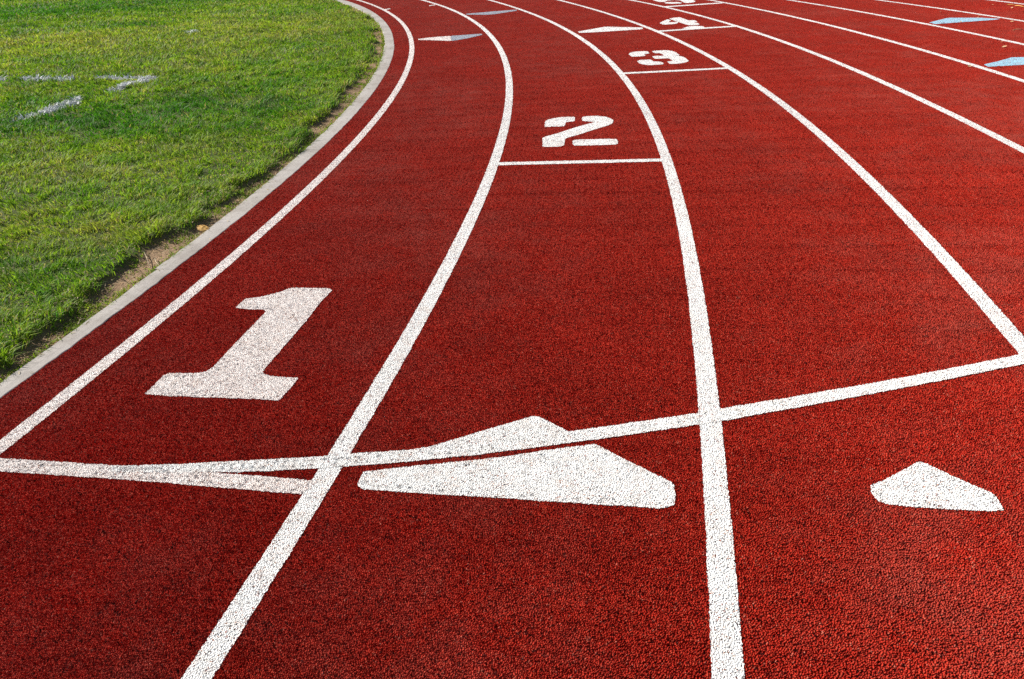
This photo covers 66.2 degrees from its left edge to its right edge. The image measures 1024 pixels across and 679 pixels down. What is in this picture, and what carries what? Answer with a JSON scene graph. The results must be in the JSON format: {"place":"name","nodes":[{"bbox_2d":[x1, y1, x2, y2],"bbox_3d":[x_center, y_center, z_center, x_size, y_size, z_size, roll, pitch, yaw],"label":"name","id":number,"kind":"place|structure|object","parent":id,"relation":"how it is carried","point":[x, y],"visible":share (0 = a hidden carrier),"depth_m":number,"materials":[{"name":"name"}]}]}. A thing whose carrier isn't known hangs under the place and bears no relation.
{"place":"outdoors","nodes":[
{"label":"outdoors","id":0,"kind":"place"},
{"bbox_2d":[0,0,384,382],"bbox_3d":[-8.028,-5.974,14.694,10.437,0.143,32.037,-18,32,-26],"label":"grass","id":1,"kind":"structure","parent":0,"point":[116,10],"depth_m":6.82,"materials":[{"name":"green plant"}]},
{"bbox_2d":[19,74,74,80],"bbox_3d":[-5.126,-2.889,8.656,0.750,0.070,0.252,6,29,16],"label":"field line","id":2,"kind":"object","parent":1,"relation":"on","point":[36,78],"visible":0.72,"depth_m":8.64,"materials":[{"name":"paint"}]},
{"bbox_2d":[12,95,82,121],"bbox_3d":[-4.127,-2.104,7.092,0.281,0.072,1.030,0,28,5],"label":"field line","id":3,"kind":"object","parent":1,"relation":"on","point":[49,108],"visible":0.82,"depth_m":7.12,"materials":[{"name":"paint"}]},
{"bbox_2d":[96,74,143,79],"bbox_3d":[-4.224,-2.825,8.451,0.736,0.071,0.239,5,29,15],"label":"field line","id":4,"kind":"object","parent":1,"relation":"on","point":[113,77],"visible":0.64,"depth_m":8.44,"materials":[{"name":"paint"}]},
{"bbox_2d":[104,75,156,93],"bbox_3d":[-3.913,-2.639,8.069,0.261,0.075,0.938,2,28,9],"label":"field line","id":5,"kind":"object","parent":1,"relation":"on","point":[122,86],"visible":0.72,"depth_m":8.07,"materials":[{"name":"paint"}]},
{"bbox_2d":[1,0,392,395],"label":"dry clippings","id":6,"kind":"object","parent":1,"relation":"on","point":[202,190],"visible":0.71,"depth_m":4.74,"materials":[{"name":"brown plant"}]},
{"bbox_2d":[196,225,208,230],"bbox_3d":[-1.608,-0.580,4.096,0.080,0.010,0.046,15,55,8],"label":"dry leaf","id":7,"kind":"object","parent":1,"relation":"on","point":[202,227],"visible":1,"depth_m":4.09,"materials":[{"name":"beige plant"}]},
{"bbox_2d":[0,0,1023,678],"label":"running track","id":8,"kind":"structure","parent":0,"point":[562,300],"depth_m":2.64,"materials":[{"name":"red rubber"}]},
{"bbox_2d":[0,458,317,493],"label":"start line","id":9,"kind":"object","parent":8,"relation":"on","point":[254,482],"visible":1,"depth_m":2.23,"materials":[{"name":"white paint"}]},
{"bbox_2d":[0,0,413,453],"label":"lane line","id":10,"kind":"object","parent":8,"relation":"on","point":[45,411],"visible":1,"depth_m":3.33,"materials":[{"name":"white paint"}]},
{"bbox_2d":[145,288,331,400],"bbox_3d":[-0.993,-0.006,2.972,0.504,0.001,0.916,-3,28,0],"label":"lane number","id":11,"kind":"object","parent":8,"relation":"on","point":[235,371],"visible":1,"depth_m":2.82,"materials":[{"name":"white paint"}]},
{"bbox_2d":[181,0,512,678],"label":"lane line","id":12,"kind":"object","parent":8,"relation":"on","point":[248,597],"visible":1,"depth_m":2.29,"materials":[{"name":"white paint"}]},
{"bbox_2d":[418,34,481,40],"bbox_3d":[-0.801,-4.025,10.482,0.881,0.001,0.520,-8,28,-9],"label":"lane triangle","id":13,"kind":"object","parent":8,"relation":"on","point":[453,38],"visible":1,"depth_m":10.54,"materials":[{"name":"white paint"}]},
{"bbox_2d":[467,10,516,14],"bbox_3d":[-0.293,-5.489,13.176,0.938,0.001,0.442,-11,29,-16],"label":"lane triangle","id":14,"kind":"object","parent":8,"relation":"on","point":[491,12],"visible":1,"depth_m":13.20,"materials":[{"name":"grey paint"}]},
{"bbox_2d":[358,416,675,508],"bbox_3d":[0.025,0.329,2.251,0.864,0.001,0.399,2,28,9],"label":"lane triangle","id":15,"kind":"object","parent":8,"relation":"on","point":[569,474],"visible":1,"depth_m":2.16,"materials":[{"name":"white paint"}]},
{"bbox_2d":[111,354,1023,472],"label":"start line","id":16,"kind":"object","parent":8,"relation":"on","point":[499,445],"visible":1,"depth_m":2.32,"materials":[{"name":"white paint"}]},
{"bbox_2d":[496,158,662,164],"bbox_3d":[0.420,-1.114,4.916,1.046,0.001,0.071,0,28,5],"label":"start line","id":17,"kind":"object","parent":8,"relation":"on","point":[579,161],"visible":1,"depth_m":4.92,"materials":[{"name":"white paint"}]},
{"bbox_2d":[542,116,617,146],"bbox_3d":[0.482,-1.508,5.649,0.518,0.001,0.893,-1,28,4],"label":"lane number","id":18,"kind":"object","parent":8,"relation":"on","point":[561,121],"visible":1,"depth_m":5.61,"materials":[{"name":"white paint"}]},
{"bbox_2d":[578,27,642,32],"bbox_3d":[1.322,-4.206,10.624,0.888,0.001,0.517,-3,28,0],"label":"lane triangle","id":19,"kind":"object","parent":8,"relation":"on","point":[603,29],"visible":1,"depth_m":10.57,"materials":[{"name":"white paint"}]},
{"bbox_2d":[489,0,744,678],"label":"lane line","id":20,"kind":"object","parent":8,"relation":"on","point":[714,469],"visible":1,"depth_m":2.16,"materials":[{"name":"white paint"}]},
{"bbox_2d":[629,50,688,64],"bbox_3d":[1.553,-3.009,8.361,0.532,0.001,0.935,-3,28,0],"label":"lane number","id":21,"kind":"object","parent":8,"relation":"on","point":[676,57],"visible":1,"depth_m":8.34,"materials":[{"name":"white paint"}]},
{"bbox_2d":[654,0,694,3],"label":"lane number","id":22,"kind":"object","parent":8,"relation":"on","point":[687,1],"visible":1,"depth_m":13.42,"materials":[{"name":"white paint"}]},
{"bbox_2d":[621,67,728,73],"bbox_3d":[1.576,-2.604,7.600,1.052,0.001,0.087,-3,28,0],"label":"start line","id":23,"kind":"object","parent":8,"relation":"on","point":[674,70],"visible":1,"depth_m":7.60,"materials":[{"name":"white paint"}]},
{"bbox_2d":[660,17,704,28],"bbox_3d":[2.322,-4.384,10.866,0.524,0.001,1.334,-3,28,0],"label":"lane number","id":24,"kind":"object","parent":8,"relation":"on","point":[682,20],"visible":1,"depth_m":10.90,"materials":[{"name":"white paint"}]},
{"bbox_2d":[664,2,720,6],"bbox_3d":[2.987,-5.504,12.902,1.018,0.001,0.159,-8,28,-9],"label":"start line","id":25,"kind":"object","parent":8,"relation":"on","point":[692,4],"visible":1,"depth_m":12.90,"materials":[{"name":"white paint"}]},
{"bbox_2d":[659,26,737,31],"bbox_3d":[2.430,-4.068,10.263,1.078,0.001,0.126,-6,28,-6],"label":"start line","id":26,"kind":"object","parent":8,"relation":"on","point":[697,28],"visible":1,"depth_m":10.26,"materials":[{"name":"white paint"}]},
{"bbox_2d":[559,0,1023,353],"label":"lane line","id":27,"kind":"object","parent":8,"relation":"on","point":[1014,334],"visible":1,"depth_m":3.67,"materials":[{"name":"white paint"}]},
{"bbox_2d":[631,0,1023,152],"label":"lane line","id":28,"kind":"object","parent":8,"relation":"on","point":[974,125],"visible":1,"depth_m":6.29,"materials":[{"name":"white paint"}]},
{"bbox_2d":[710,0,1023,81],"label":"lane line","id":29,"kind":"object","parent":8,"relation":"on","point":[983,68],"visible":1,"depth_m":8.39,"materials":[{"name":"white paint"}]},
{"bbox_2d":[790,0,1023,44],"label":"lane line","id":30,"kind":"object","parent":8,"relation":"on","point":[919,22],"visible":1,"depth_m":9.76,"materials":[{"name":"white paint"}]},
{"bbox_2d":[871,462,1003,510],"bbox_3d":[1.085,0.383,2.050,0.305,0.001,0.210,-3,28,0],"label":"lane triangle","id":31,"kind":"object","parent":8,"relation":"on","point":[913,484],"visible":1,"depth_m":2.03,"materials":[{"name":"white paint"}]},
{"bbox_2d":[879,0,1023,21],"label":"lane line","id":32,"kind":"object","parent":8,"relation":"on","point":[956,10],"visible":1,"depth_m":10.64,"materials":[{"name":"white paint"}]},
{"bbox_2d":[929,18,995,23],"bbox_3d":[5.632,-4.045,9.925,0.912,0.001,0.448,-7,28,-8],"label":"lane triangle","id":33,"kind":"object","parent":8,"relation":"on","point":[948,20],"visible":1,"depth_m":9.86,"materials":[{"name":"blue paint"}]},
{"bbox_2d":[984,57,1023,66],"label":"lane triangle","id":34,"kind":"object","parent":8,"relation":"on","point":[1019,61],"visible":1,"depth_m":7.22,"materials":[{"name":"blue paint"}]},
{"label":"ground","id":35,"kind":"structure","parent":0,"visible":0},
{"bbox_2d":[0,0,393,397],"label":"kerb","id":36,"kind":"structure","parent":35,"relation":"on","point":[97,320],"depth_m":4.02,"materials":[{"name":"concrete"}]}
]}

